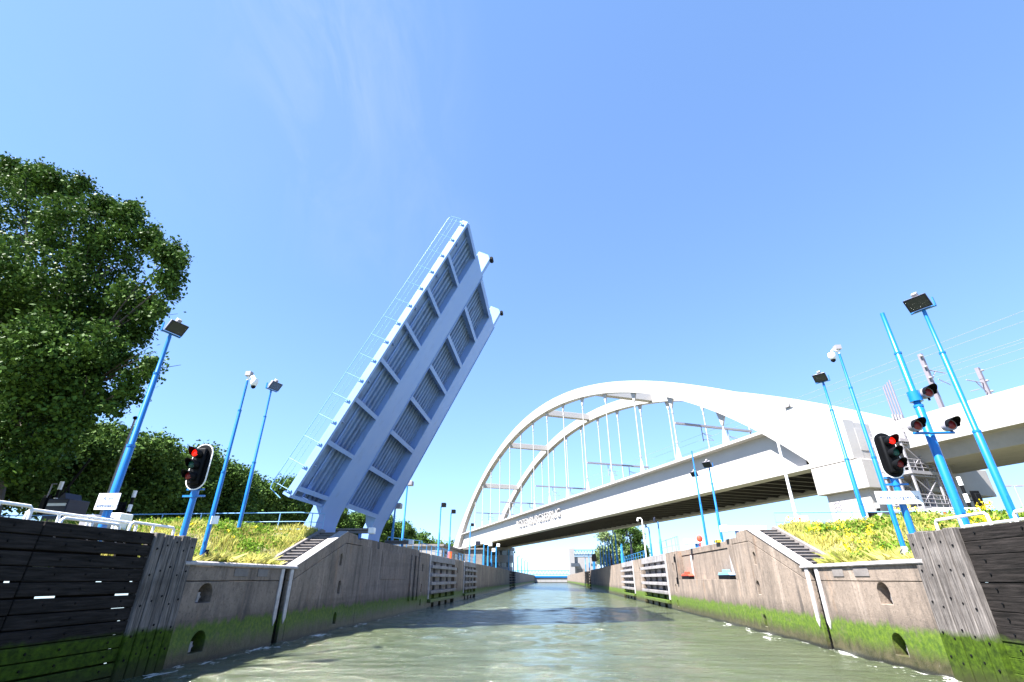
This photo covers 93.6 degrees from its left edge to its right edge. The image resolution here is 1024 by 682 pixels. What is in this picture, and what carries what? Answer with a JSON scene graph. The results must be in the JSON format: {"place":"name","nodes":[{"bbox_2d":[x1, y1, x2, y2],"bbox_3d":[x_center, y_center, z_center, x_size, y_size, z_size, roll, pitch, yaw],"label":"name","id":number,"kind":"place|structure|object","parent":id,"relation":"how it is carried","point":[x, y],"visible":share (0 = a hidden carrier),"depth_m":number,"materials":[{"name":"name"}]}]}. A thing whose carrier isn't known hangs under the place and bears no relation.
{"place":"outdoors","nodes":[
{"label":"outdoors","id":0,"kind":"place"},
{"bbox_2d":[30,517,319,568],"bbox_3d":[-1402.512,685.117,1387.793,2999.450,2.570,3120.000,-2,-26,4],"label":"ground","id":1,"kind":"structure","parent":0,"point":[226,544],"depth_m":25.62,"materials":[{"name":"green plant"}]},
{"bbox_2d":[1,421,89,516],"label":"tree","id":2,"kind":"object","parent":1,"relation":"on","point":[29,490],"visible":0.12,"depth_m":38.76,"materials":[{"name":"green plant"}]},
{"bbox_2d":[36,481,63,514],"bbox_3d":[-33.672,12.205,34.612,0.982,4.101,0.358,5,-27,-10],"label":"road signal","id":3,"kind":"object","parent":1,"relation":"on","point":[43,502],"visible":0.46,"depth_m":34.98,"materials":[{"name":"white paint"}]},
{"bbox_2d":[41,459,90,520],"bbox_3d":[-32.383,11.287,34.494,3.079,5.641,1.730,-2,-26,4],"label":"road barrier","id":4,"kind":"object","parent":1,"relation":"on","point":[65,502],"visible":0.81,"depth_m":33.89,"materials":[{"name":"grey metal"}]},
{"bbox_2d":[15,418,156,519],"bbox_3d":[-41.211,13.009,44.425,11.221,12.613,10.540,8,-27,-15],"label":"tree","id":5,"kind":"object","parent":1,"relation":"on","point":[106,441],"visible":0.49,"depth_m":44.13,"materials":[{"name":"green plant"}]},
{"bbox_2d":[79,515,113,527],"bbox_3d":[-17.431,8.109,19.914,0.603,1.607,1.000,-2,-26,4],"label":"control cabinet","id":6,"kind":"object","parent":1,"relation":"on","point":[94,525],"visible":0.21,"depth_m":19.81,"materials":[{"name":"metal"}]},
{"bbox_2d":[0,151,194,515],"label":"broad tree","id":7,"kind":"object","parent":1,"relation":"on","point":[47,381],"visible":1,"depth_m":31.80,"materials":[{"name":"green plant"}]},
{"bbox_2d":[99,416,137,515],"bbox_3d":[-25.921,8.718,31.389,0.320,7.893,0.320,-2,-26,4],"label":"street lamp","id":8,"kind":"object","parent":1,"relation":"on","point":[119,461],"visible":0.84,"depth_m":31.79,"materials":[{"name":"metal"}]},
{"bbox_2d":[111,513,132,529],"bbox_3d":[-19.596,9.482,23.776,0.604,1.771,0.800,-2,-26,4],"label":"control cabinet","id":9,"kind":"object","parent":1,"relation":"on","point":[123,516],"visible":0.35,"depth_m":23.83,"materials":[{"name":"white metal"}]},
{"bbox_2d":[115,490,136,513],"bbox_3d":[-27.696,12.333,34.055,0.982,3.377,0.358,5,-27,-10],"label":"road signal","id":10,"kind":"object","parent":1,"relation":"on","point":[121,507],"visible":0.43,"depth_m":34.30,"materials":[{"name":"white paint"}]},
{"bbox_2d":[87,426,189,520],"bbox_3d":[-40.155,15.789,50.522,11.309,13.046,11.344,16,-30,-29],"label":"tree","id":11,"kind":"object","parent":1,"relation":"on","point":[154,482],"visible":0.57,"depth_m":50.22,"materials":[{"name":"green plant"}]},
{"bbox_2d":[98,318,188,540],"bbox_3d":[-12.888,2.877,16.711,0.576,8.345,0.736,-11,-28,22],"label":"floodlight pole","id":12,"kind":"object","parent":1,"relation":"on","point":[177,327],"visible":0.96,"depth_m":16.90,"materials":[{"name":"blue metal"}]},
{"bbox_2d":[94,493,121,509],"bbox_3d":[-12.996,5.153,15.443,0.740,0.500,0.037,-2,-26,4],"label":"notice board","id":13,"kind":"object","parent":12,"relation":"attached to","point":[107,501],"visible":1,"depth_m":15.43,"materials":[{"name":"white paint"}]},
{"bbox_2d":[1,512,324,529],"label":"railing","id":14,"kind":"object","parent":1,"relation":"on","point":[278,521],"visible":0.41,"depth_m":30.39,"materials":[{"name":"metal"}]},
{"bbox_2d":[40,515,290,562],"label":"herbs","id":15,"kind":"object","parent":1,"relation":"on","point":[249,546],"visible":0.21,"depth_m":26.14,"materials":[{"name":"green plant"}]},
{"bbox_2d":[154,439,230,521],"bbox_3d":[-39.688,18.308,56.492,10.762,13.820,10.558,13,-29,-25],"label":"tree","id":16,"kind":"object","parent":1,"relation":"on","point":[205,503],"visible":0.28,"depth_m":56.89,"materials":[{"name":"green plant"}]},
{"bbox_2d":[179,444,213,535],"bbox_3d":[-12.338,5.961,18.161,0.900,4.302,1.090,-2,-26,4],"label":"traffic signal","id":17,"kind":"object","parent":1,"relation":"on","point":[194,476],"visible":1,"depth_m":18.59,"materials":[{"name":"blue paint"}]},
{"bbox_2d":[199,371,258,554],"bbox_3d":[-11.643,4.869,19.914,0.738,7.815,0.309,-9,-28,17],"label":"camera pole","id":18,"kind":"object","parent":1,"relation":"on","point":[213,519],"visible":0.97,"depth_m":19.67,"materials":[{"name":"blue metal"}]},
{"bbox_2d":[206,455,271,523],"bbox_3d":[-38.406,22.286,63.915,11.837,13.306,11.119,12,-29,-23],"label":"tree","id":19,"kind":"object","parent":1,"relation":"on","point":[236,479],"visible":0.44,"depth_m":63.52,"materials":[{"name":"green plant"}]},
{"bbox_2d":[237,379,282,527],"bbox_3d":[-15.051,6.394,28.675,0.610,8.851,0.828,-11,-28,22],"label":"floodlight pole","id":20,"kind":"object","parent":1,"relation":"on","point":[275,385],"visible":1,"depth_m":28.62,"materials":[{"name":"blue metal"}]},
{"bbox_2d":[251,474,293,526],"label":"tree","id":21,"kind":"object","parent":1,"relation":"on","point":[272,499],"visible":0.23,"depth_m":71.70,"materials":[{"name":"green plant"}]},
{"bbox_2d":[271,473,312,527],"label":"tree","id":22,"kind":"object","parent":1,"relation":"on","point":[295,506],"visible":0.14,"depth_m":77.46,"materials":[{"name":"green plant"}]},
{"bbox_2d":[293,501,312,525],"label":"tree","id":23,"kind":"object","parent":1,"relation":"on","point":[307,515],"visible":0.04,"depth_m":83.57,"materials":[{"name":"green plant"}]},
{"bbox_2d":[274,529,336,564],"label":"concrete stairs","id":24,"kind":"structure","parent":1,"relation":"on","point":[298,549],"depth_m":26.90,"materials":[{"name":"grey concrete"}]},
{"bbox_2d":[336,508,360,527],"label":"tree","id":25,"kind":"object","parent":1,"relation":"on","point":[346,523],"visible":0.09,"depth_m":99.64,"materials":[{"name":"green plant"}]},
{"bbox_2d":[163,531,534,669],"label":"canal wall","id":26,"kind":"structure","parent":1,"relation":"on","point":[341,579],"depth_m":25.61,"materials":[{"name":"concrete"}]},
{"bbox_2d":[474,541,480,562],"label":"lamp post","id":27,"kind":"object","parent":26,"relation":"on","point":[478,543],"visible":0.93,"depth_m":86.50,"materials":[{"name":"blue metal"}]},
{"bbox_2d":[483,541,488,564],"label":"lamp post","id":28,"kind":"object","parent":26,"relation":"on","point":[486,543],"visible":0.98,"depth_m":97.91,"materials":[{"name":"blue metal"}]},
{"bbox_2d":[487,542,491,565],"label":"lamp post","id":29,"kind":"object","parent":26,"relation":"on","point":[490,543],"visible":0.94,"depth_m":104.20,"materials":[{"name":"blue metal"}]},
{"bbox_2d":[495,544,499,567],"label":"lamp post","id":30,"kind":"object","parent":26,"relation":"on","point":[498,545],"visible":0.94,"depth_m":119.51,"materials":[{"name":"blue metal"}]},
{"bbox_2d":[535,576,566,582],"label":"lock gate","id":31,"kind":"structure","parent":26,"relation":"attached to","point":[548,579],"depth_m":355.54,"materials":[{"name":"white metal"}]},
{"bbox_2d":[336,527,375,538],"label":"guide beam","id":32,"kind":"structure","parent":1,"relation":"on","point":[361,531],"depth_m":32.77,"materials":[{"name":"white metal"}]},
{"bbox_2d":[347,511,365,535],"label":"tree","id":33,"kind":"object","parent":1,"relation":"on","point":[358,517],"visible":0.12,"depth_m":107.06,"materials":[{"name":"green plant"}]},
{"bbox_2d":[363,514,392,542],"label":"tree","id":34,"kind":"object","parent":1,"relation":"on","point":[386,524],"visible":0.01,"depth_m":118.58,"materials":[{"name":"green plant"}]},
{"bbox_2d":[270,216,502,541],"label":"bascule bridge","id":35,"kind":"structure","parent":1,"relation":"on","point":[370,450],"depth_m":37.60,"materials":[{"name":"blue paint"}]},
{"bbox_2d":[381,514,404,542],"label":"tree","id":36,"kind":"object","parent":1,"relation":"on","point":[385,535],"visible":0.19,"depth_m":123.73,"materials":[{"name":"green plant"}]},
{"bbox_2d":[391,503,402,544],"bbox_3d":[-10.785,17.259,44.528,0.730,4.236,0.700,-2,-26,4],"label":"lamp post","id":37,"kind":"object","parent":1,"relation":"on","point":[399,505],"visible":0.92,"depth_m":44.90,"materials":[{"name":"blue metal"}]},
{"bbox_2d":[385,540,413,546],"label":"guide beam","id":38,"kind":"structure","parent":1,"relation":"on","point":[408,542],"depth_m":43.17,"materials":[{"name":"metal"}]},
{"bbox_2d":[395,522,409,537],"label":"tree","id":39,"kind":"object","parent":1,"relation":"on","point":[397,524],"visible":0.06,"depth_m":133.92,"materials":[{"name":"green plant"}]},
{"bbox_2d":[395,519,417,541],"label":"tree","id":40,"kind":"object","parent":1,"relation":"on","point":[411,533],"visible":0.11,"depth_m":143.51,"materials":[{"name":"green plant"}]},
{"bbox_2d":[401,481,413,539],"bbox_3d":[-10.911,18.190,49.731,0.730,7.183,0.700,-2,-26,4],"label":"lamp post","id":41,"kind":"object","parent":1,"relation":"on","point":[410,483],"visible":0.85,"depth_m":50.00,"materials":[{"name":"blue metal"}]},
{"bbox_2d":[409,535,422,543],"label":"tree","id":42,"kind":"object","parent":1,"relation":"on","point":[416,538],"visible":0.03,"depth_m":150.34,"materials":[{"name":"green plant"}]},
{"bbox_2d":[418,542,448,556],"bbox_3d":[-8.837,24.595,55.686,0.064,1.382,16.064,-2,-26,4],"label":"railing","id":43,"kind":"object","parent":1,"relation":"on","point":[431,549],"visible":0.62,"depth_m":53.70,"materials":[{"name":"blue metal"}]},
{"bbox_2d":[416,528,454,546],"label":"woodland","id":44,"kind":"object","parent":1,"relation":"on","point":[425,539],"visible":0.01,"depth_m":163.78,"materials":[{"name":"green plant"}]},
{"bbox_2d":[437,503,445,555],"bbox_3d":[-9.273,24.916,63.093,0.790,6.977,0.770,-2,-26,4],"label":"lamp post","id":45,"kind":"object","parent":1,"relation":"on","point":[443,504],"visible":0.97,"depth_m":63.23,"materials":[{"name":"blue metal"}]},
{"bbox_2d":[448,509,455,551],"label":"lamp post","id":46,"kind":"object","parent":1,"relation":"on","point":[453,511],"visible":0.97,"depth_m":69.93,"materials":[{"name":"blue metal"}]},
{"bbox_2d":[468,523,473,561],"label":"lamp post","id":47,"kind":"object","parent":1,"relation":"on","point":[472,524],"visible":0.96,"depth_m":83.81,"materials":[{"name":"blue metal"}]},
{"bbox_2d":[463,548,486,564],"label":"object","id":48,"kind":"object","parent":1,"relation":"on","point":[479,555],"visible":0.5,"depth_m":108.84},
{"bbox_2d":[485,547,514,570],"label":"control building","id":49,"kind":"structure","parent":1,"relation":"on","point":[502,557],"depth_m":175.69,"materials":[{"name":"grey concrete"}]},
{"bbox_2d":[514,570,569,574],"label":"truss footbridge","id":50,"kind":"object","parent":1,"relation":"on","point":[545,571],"visible":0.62,"depth_m":363.23,"materials":[{"name":"white metal"}]},
{"bbox_2d":[395,544,464,560],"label":"building","id":51,"kind":"structure","parent":0,"point":[454,551],"depth_m":93.61,"materials":[{"name":"white concrete"}]},
{"bbox_2d":[0,0,1023,663],"label":"sky","id":52,"kind":"structure","parent":0,"point":[729,195],"materials":[{"name":"blue"}]},
{"bbox_2d":[117,583,960,681],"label":"water","id":53,"kind":"structure","parent":0,"point":[550,632],"depth_m":19.33,"materials":[{"name":"green liquid"}]},
{"bbox_2d":[0,516,197,681],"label":"timber guide wall","id":54,"kind":"structure","parent":53,"relation":"in","point":[70,629],"depth_m":13.04,"materials":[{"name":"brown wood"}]},
{"bbox_2d":[0,500,33,519],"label":"handrail","id":55,"kind":"object","parent":54,"relation":"on","point":[31,510],"visible":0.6,"depth_m":11.88,"materials":[{"name":"white metal"}]},
{"bbox_2d":[22,508,137,530],"bbox_3d":[-12.292,5.442,13.817,0.084,0.785,3.784,-2,-26,4],"label":"handrail","id":56,"kind":"object","parent":54,"relation":"on","point":[59,514],"visible":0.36,"depth_m":13.64,"materials":[{"name":"white metal"}]},
{"bbox_2d":[59,516,120,542],"bbox_3d":[-11.911,5.382,13.536,0.084,0.646,2.084,-2,-26,4],"label":"handrail","id":57,"kind":"object","parent":54,"relation":"on","point":[92,522],"visible":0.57,"depth_m":13.57,"materials":[{"name":"white metal"}]},
{"bbox_2d":[127,521,174,534],"bbox_3d":[-11.742,6.390,15.596,0.084,0.865,2.084,-2,-26,4],"label":"handrail","id":58,"kind":"object","parent":54,"relation":"on","point":[150,524],"visible":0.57,"depth_m":15.67,"materials":[{"name":"white metal"}]},
{"bbox_2d":[906,521,1023,681],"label":"timber guide wall","id":59,"kind":"structure","parent":53,"relation":"in","point":[979,622],"depth_m":13.09,"materials":[{"name":"grey wood"}]},
{"bbox_2d":[934,512,992,529],"bbox_3d":[13.358,5.641,14.174,0.084,0.944,2.184,-2,-26,4],"label":"handrail","id":60,"kind":"object","parent":59,"relation":"on","point":[959,517],"visible":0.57,"depth_m":14.25,"materials":[{"name":"white metal"}]},
{"bbox_2d":[659,536,679,553],"bbox_3d":[17.599,22.904,53.198,0.633,2.056,14.098,-4,-27,7],"label":"railing","id":61,"kind":"object","parent":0,"point":[677,544],"visible":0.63,"depth_m":53.43,"materials":[{"name":"white metal"}]},
{"bbox_2d":[776,508,1022,563],"bbox_3d":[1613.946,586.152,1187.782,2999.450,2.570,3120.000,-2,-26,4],"label":"ground","id":62,"kind":"structure","parent":0,"point":[834,547],"depth_m":23.70,"materials":[{"name":"green plant"}]},
{"bbox_2d":[568,548,597,574],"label":"lock gate tower","id":63,"kind":"structure","parent":62,"relation":"on","point":[577,563],"depth_m":351.72,"materials":[{"name":"white paint"}]},
{"bbox_2d":[592,554,596,568],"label":"traffic signal","id":64,"kind":"object","parent":62,"relation":"on","point":[594,558],"visible":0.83,"depth_m":144.90,"materials":[{"name":"blue paint"}]},
{"bbox_2d":[605,536,610,565],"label":"lamp post","id":65,"kind":"object","parent":62,"relation":"on","point":[608,552],"visible":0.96,"depth_m":106.06,"materials":[{"name":"blue metal"}]},
{"bbox_2d":[594,531,629,566],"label":"willow tree","id":66,"kind":"object","parent":62,"relation":"on","point":[601,535],"visible":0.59,"depth_m":167.31,"materials":[{"name":"green plant"}]},
{"bbox_2d":[609,534,614,564],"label":"lamp post","id":67,"kind":"object","parent":62,"relation":"on","point":[612,550],"visible":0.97,"depth_m":99.43,"materials":[{"name":"blue metal"}]},
{"bbox_2d":[612,530,618,563],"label":"lamp post","id":68,"kind":"object","parent":62,"relation":"on","point":[616,550],"visible":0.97,"depth_m":93.78,"materials":[{"name":"blue metal"}]},
{"bbox_2d":[619,542,623,562],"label":"lamp post","id":69,"kind":"object","parent":62,"relation":"on","point":[622,554],"visible":0.94,"depth_m":83.46,"materials":[{"name":"blue metal"}]},
{"bbox_2d":[625,531,632,559],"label":"lamp post","id":70,"kind":"object","parent":62,"relation":"on","point":[631,550],"visible":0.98,"depth_m":78.88,"materials":[{"name":"blue metal"}]},
{"bbox_2d":[609,526,650,561],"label":"round tree","id":71,"kind":"object","parent":62,"relation":"on","point":[637,538],"visible":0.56,"depth_m":175.10,"materials":[{"name":"green plant"}]},
{"bbox_2d":[637,517,646,557],"bbox_3d":[17.470,26.613,64.731,0.818,5.388,0.240,-2,-26,4],"label":"lamp post","id":72,"kind":"object","parent":62,"relation":"on","point":[643,535],"visible":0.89,"depth_m":64.81,"materials":[{"name":"white metal"}]},
{"bbox_2d":[645,524,652,555],"bbox_3d":[17.630,25.739,61.691,0.520,4.258,0.700,-2,-26,4],"label":"lamp post","id":73,"kind":"object","parent":62,"relation":"on","point":[649,539],"visible":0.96,"depth_m":61.70,"materials":[{"name":"blue metal"}]},
{"bbox_2d":[653,517,662,553],"bbox_3d":[16.890,22.614,55.416,0.560,4.295,0.770,-2,-26,4],"label":"lamp post","id":74,"kind":"object","parent":62,"relation":"on","point":[660,542],"visible":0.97,"depth_m":55.38,"materials":[{"name":"blue metal"}]},
{"bbox_2d":[683,539,704,546],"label":"guide beam","id":75,"kind":"structure","parent":62,"relation":"on","point":[692,541],"depth_m":41.05,"materials":[{"name":"white metal"}]},
{"bbox_2d":[690,469,707,541],"bbox_3d":[16.374,14.553,41.790,0.524,6.660,0.690,21,-33,-36],"label":"floodlight pole","id":76,"kind":"object","parent":62,"relation":"on","point":[692,473],"visible":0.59,"depth_m":43.01,"materials":[{"name":"blue metal"}]},
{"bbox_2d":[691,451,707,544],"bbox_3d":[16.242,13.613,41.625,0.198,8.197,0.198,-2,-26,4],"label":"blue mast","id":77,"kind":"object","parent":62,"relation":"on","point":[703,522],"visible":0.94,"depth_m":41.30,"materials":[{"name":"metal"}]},
{"bbox_2d":[702,459,723,541],"bbox_3d":[15.698,12.440,37.323,0.552,6.484,0.736,21,-33,-36],"label":"floodlight pole","id":78,"kind":"object","parent":62,"relation":"on","point":[706,463],"visible":0.96,"depth_m":37.62,"materials":[{"name":"blue metal"}]},
{"bbox_2d":[719,525,765,533],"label":"guide beam","id":79,"kind":"structure","parent":62,"relation":"on","point":[726,528],"depth_m":31.26,"materials":[{"name":"white metal"}]},
{"bbox_2d":[567,528,954,678],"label":"canal wall","id":80,"kind":"structure","parent":62,"relation":"on","point":[880,611],"depth_m":22.87,"materials":[{"name":"concrete"}]},
{"bbox_2d":[681,572,693,578],"bbox_3d":[15.327,20.471,41.971,0.440,0.590,2.678,-2,-26,4],"label":"ledge box","id":81,"kind":"object","parent":80,"relation":"on","point":[687,575],"visible":0.96,"depth_m":41.49,"materials":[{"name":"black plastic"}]},
{"bbox_2d":[718,569,735,578],"bbox_3d":[14.552,15.828,32.586,0.440,0.590,2.478,-2,-26,4],"label":"ledge box","id":82,"kind":"object","parent":80,"relation":"on","point":[726,574],"visible":0.82,"depth_m":32.18,"materials":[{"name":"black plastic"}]},
{"bbox_2d":[900,546,908,555],"bbox_3d":[13.563,7.388,16.699,0.220,0.448,0.590,-2,-26,4],"label":"mooring bollard","id":83,"kind":"object","parent":80,"relation":"attached to","point":[904,549],"visible":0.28,"depth_m":16.55,"materials":[{"name":"metal"}]},
{"bbox_2d":[776,441,797,521],"bbox_3d":[17.763,9.334,30.834,0.209,5.897,0.220,-2,-26,4],"label":"white mast","id":84,"kind":"object","parent":62,"relation":"on","point":[788,484],"visible":0.87,"depth_m":30.86,"materials":[{"name":"metal"}]},
{"bbox_2d":[759,526,829,563],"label":"concrete stairs","id":85,"kind":"structure","parent":62,"relation":"on","point":[800,547],"depth_m":25.31,"materials":[{"name":"grey concrete"}]},
{"bbox_2d":[812,371,866,519],"bbox_3d":[19.617,6.155,28.645,0.629,9.453,0.828,21,-33,-36],"label":"floodlight pole","id":86,"kind":"object","parent":62,"relation":"on","point":[819,377],"visible":0.99,"depth_m":28.69,"materials":[{"name":"blue metal"}]},
{"bbox_2d":[828,345,905,545],"bbox_3d":[14.579,4.211,19.875,0.738,8.960,0.309,5,-27,-10],"label":"camera pole","id":87,"kind":"object","parent":62,"relation":"on","point":[832,354],"visible":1,"depth_m":19.86,"materials":[{"name":"blue metal"}]},
{"bbox_2d":[868,503,881,517],"bbox_3d":[24.501,12.013,32.143,0.982,2.255,0.358,5,-27,-10],"label":"road signal","id":88,"kind":"object","parent":62,"relation":"on","point":[877,505],"visible":0.18,"depth_m":32.39,"materials":[{"name":"white paint"}]},
{"bbox_2d":[773,511,984,525],"bbox_3d":[24.241,11.002,28.947,16.267,1.432,0.108,-1,-26,3],"label":"railing","id":89,"kind":"object","parent":62,"relation":"on","point":[804,518],"visible":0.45,"depth_m":29.39,"materials":[{"name":"white metal"}]},
{"bbox_2d":[786,499,999,551],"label":"wildflowers","id":90,"kind":"object","parent":62,"relation":"on","point":[984,519],"visible":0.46,"depth_m":23.42,"materials":[{"name":"yellow plant"}]},
{"bbox_2d":[872,432,915,533],"bbox_3d":[14.600,5.588,17.805,0.900,4.655,1.090,-2,-26,4],"label":"traffic signal","id":91,"kind":"object","parent":62,"relation":"on","point":[889,452],"visible":1,"depth_m":18.32,"materials":[{"name":"blue paint"}]},
{"bbox_2d":[874,491,923,503],"bbox_3d":[14.436,5.840,17.935,1.600,0.460,0.037,-2,-26,4],"label":"name board","id":92,"kind":"object","parent":91,"relation":"attached to","point":[898,497],"visible":1,"depth_m":17.92,"materials":[{"name":"white paint"}]},
{"bbox_2d":[811,458,996,520],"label":"bridge pier","id":93,"kind":"structure","parent":62,"relation":"on","point":[833,483],"depth_m":47.15,"materials":[{"name":"concrete"}]},
{"bbox_2d":[453,311,1023,548],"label":"railway bridge","id":94,"kind":"structure","parent":93,"relation":"on","point":[747,471],"depth_m":74.64,"materials":[{"name":"white paint"}]},
{"bbox_2d":[803,507,1023,557],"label":"herbs","id":95,"kind":"object","parent":62,"relation":"on","point":[888,544],"visible":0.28,"depth_m":23.68,"materials":[{"name":"green plant"}]},
{"bbox_2d":[869,380,965,513],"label":"stair tower","id":96,"kind":"structure","parent":62,"relation":"on","point":[914,474],"depth_m":44.05,"materials":[{"name":"metal"}]},
{"bbox_2d":[880,312,969,526],"bbox_3d":[15.794,2.908,18.153,1.641,9.367,0.943,-2,-26,4],"label":"signal mast","id":97,"kind":"object","parent":62,"relation":"on","point":[922,421],"visible":0.98,"depth_m":17.99,"materials":[{"name":"blue metal"}]},
{"bbox_2d":[874,385,1023,473],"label":"railway viaduct","id":98,"kind":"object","parent":62,"relation":"on","point":[999,417],"visible":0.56,"depth_m":40.99,"materials":[{"name":"white paint"}]},
{"bbox_2d":[917,353,950,408],"bbox_3d":[40.088,4.986,44.600,3.134,7.900,0.517,12,-29,-22],"label":"overhead line mast","id":99,"kind":"object","parent":98,"relation":"on","point":[930,379],"visible":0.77,"depth_m":44.98,"materials":[{"name":"metal"}]},
{"bbox_2d":[966,367,993,394],"bbox_3d":[45.838,6.036,46.497,3.134,7.700,0.517,6,-27,-11],"label":"overhead line mast","id":100,"kind":"object","parent":98,"relation":"on","point":[984,386],"visible":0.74,"depth_m":47.63,"materials":[{"name":"metal"}]},
{"bbox_2d":[920,508,980,513],"bbox_3d":[27.837,11.518,30.321,2.800,1.726,1.500,-2,-26,4],"label":"railing","id":101,"kind":"object","parent":62,"relation":"on","point":[940,509],"visible":0.18,"depth_m":30.04,"materials":[{"name":"white metal"}]},
{"bbox_2d":[903,292,1018,518],"bbox_3d":[16.522,2.400,17.571,0.661,9.763,0.874,15,-30,-27],"label":"floodlight pole","id":102,"kind":"object","parent":62,"relation":"on","point":[916,302],"visible":1,"depth_m":17.67,"materials":[{"name":"blue metal"}]},
{"bbox_2d":[956,477,985,509],"bbox_3d":[31.053,11.053,32.077,0.982,3.918,0.358,-9,-28,18],"label":"road signal","id":103,"kind":"object","parent":62,"relation":"on","point":[976,496],"visible":0.53,"depth_m":32.33,"materials":[{"name":"white paint"}]},
{"bbox_2d":[964,517,1023,527],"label":"handrail","id":104,"kind":"object","parent":62,"relation":"on","point":[993,522],"visible":0.26,"depth_m":13.77,"materials":[{"name":"white metal"}]},
{"bbox_2d":[1005,485,1023,508],"bbox_3d":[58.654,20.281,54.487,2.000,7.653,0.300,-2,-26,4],"label":"railing","id":105,"kind":"object","parent":62,"relation":"on","point":[1015,486],"visible":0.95,"depth_m":55.94,"materials":[{"name":"metal"}]},
{"bbox_2d":[1012,509,1023,521],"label":"handrail","id":106,"kind":"object","parent":62,"relation":"on","point":[1014,514],"visible":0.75,"depth_m":12.88,"materials":[{"name":"white metal"}]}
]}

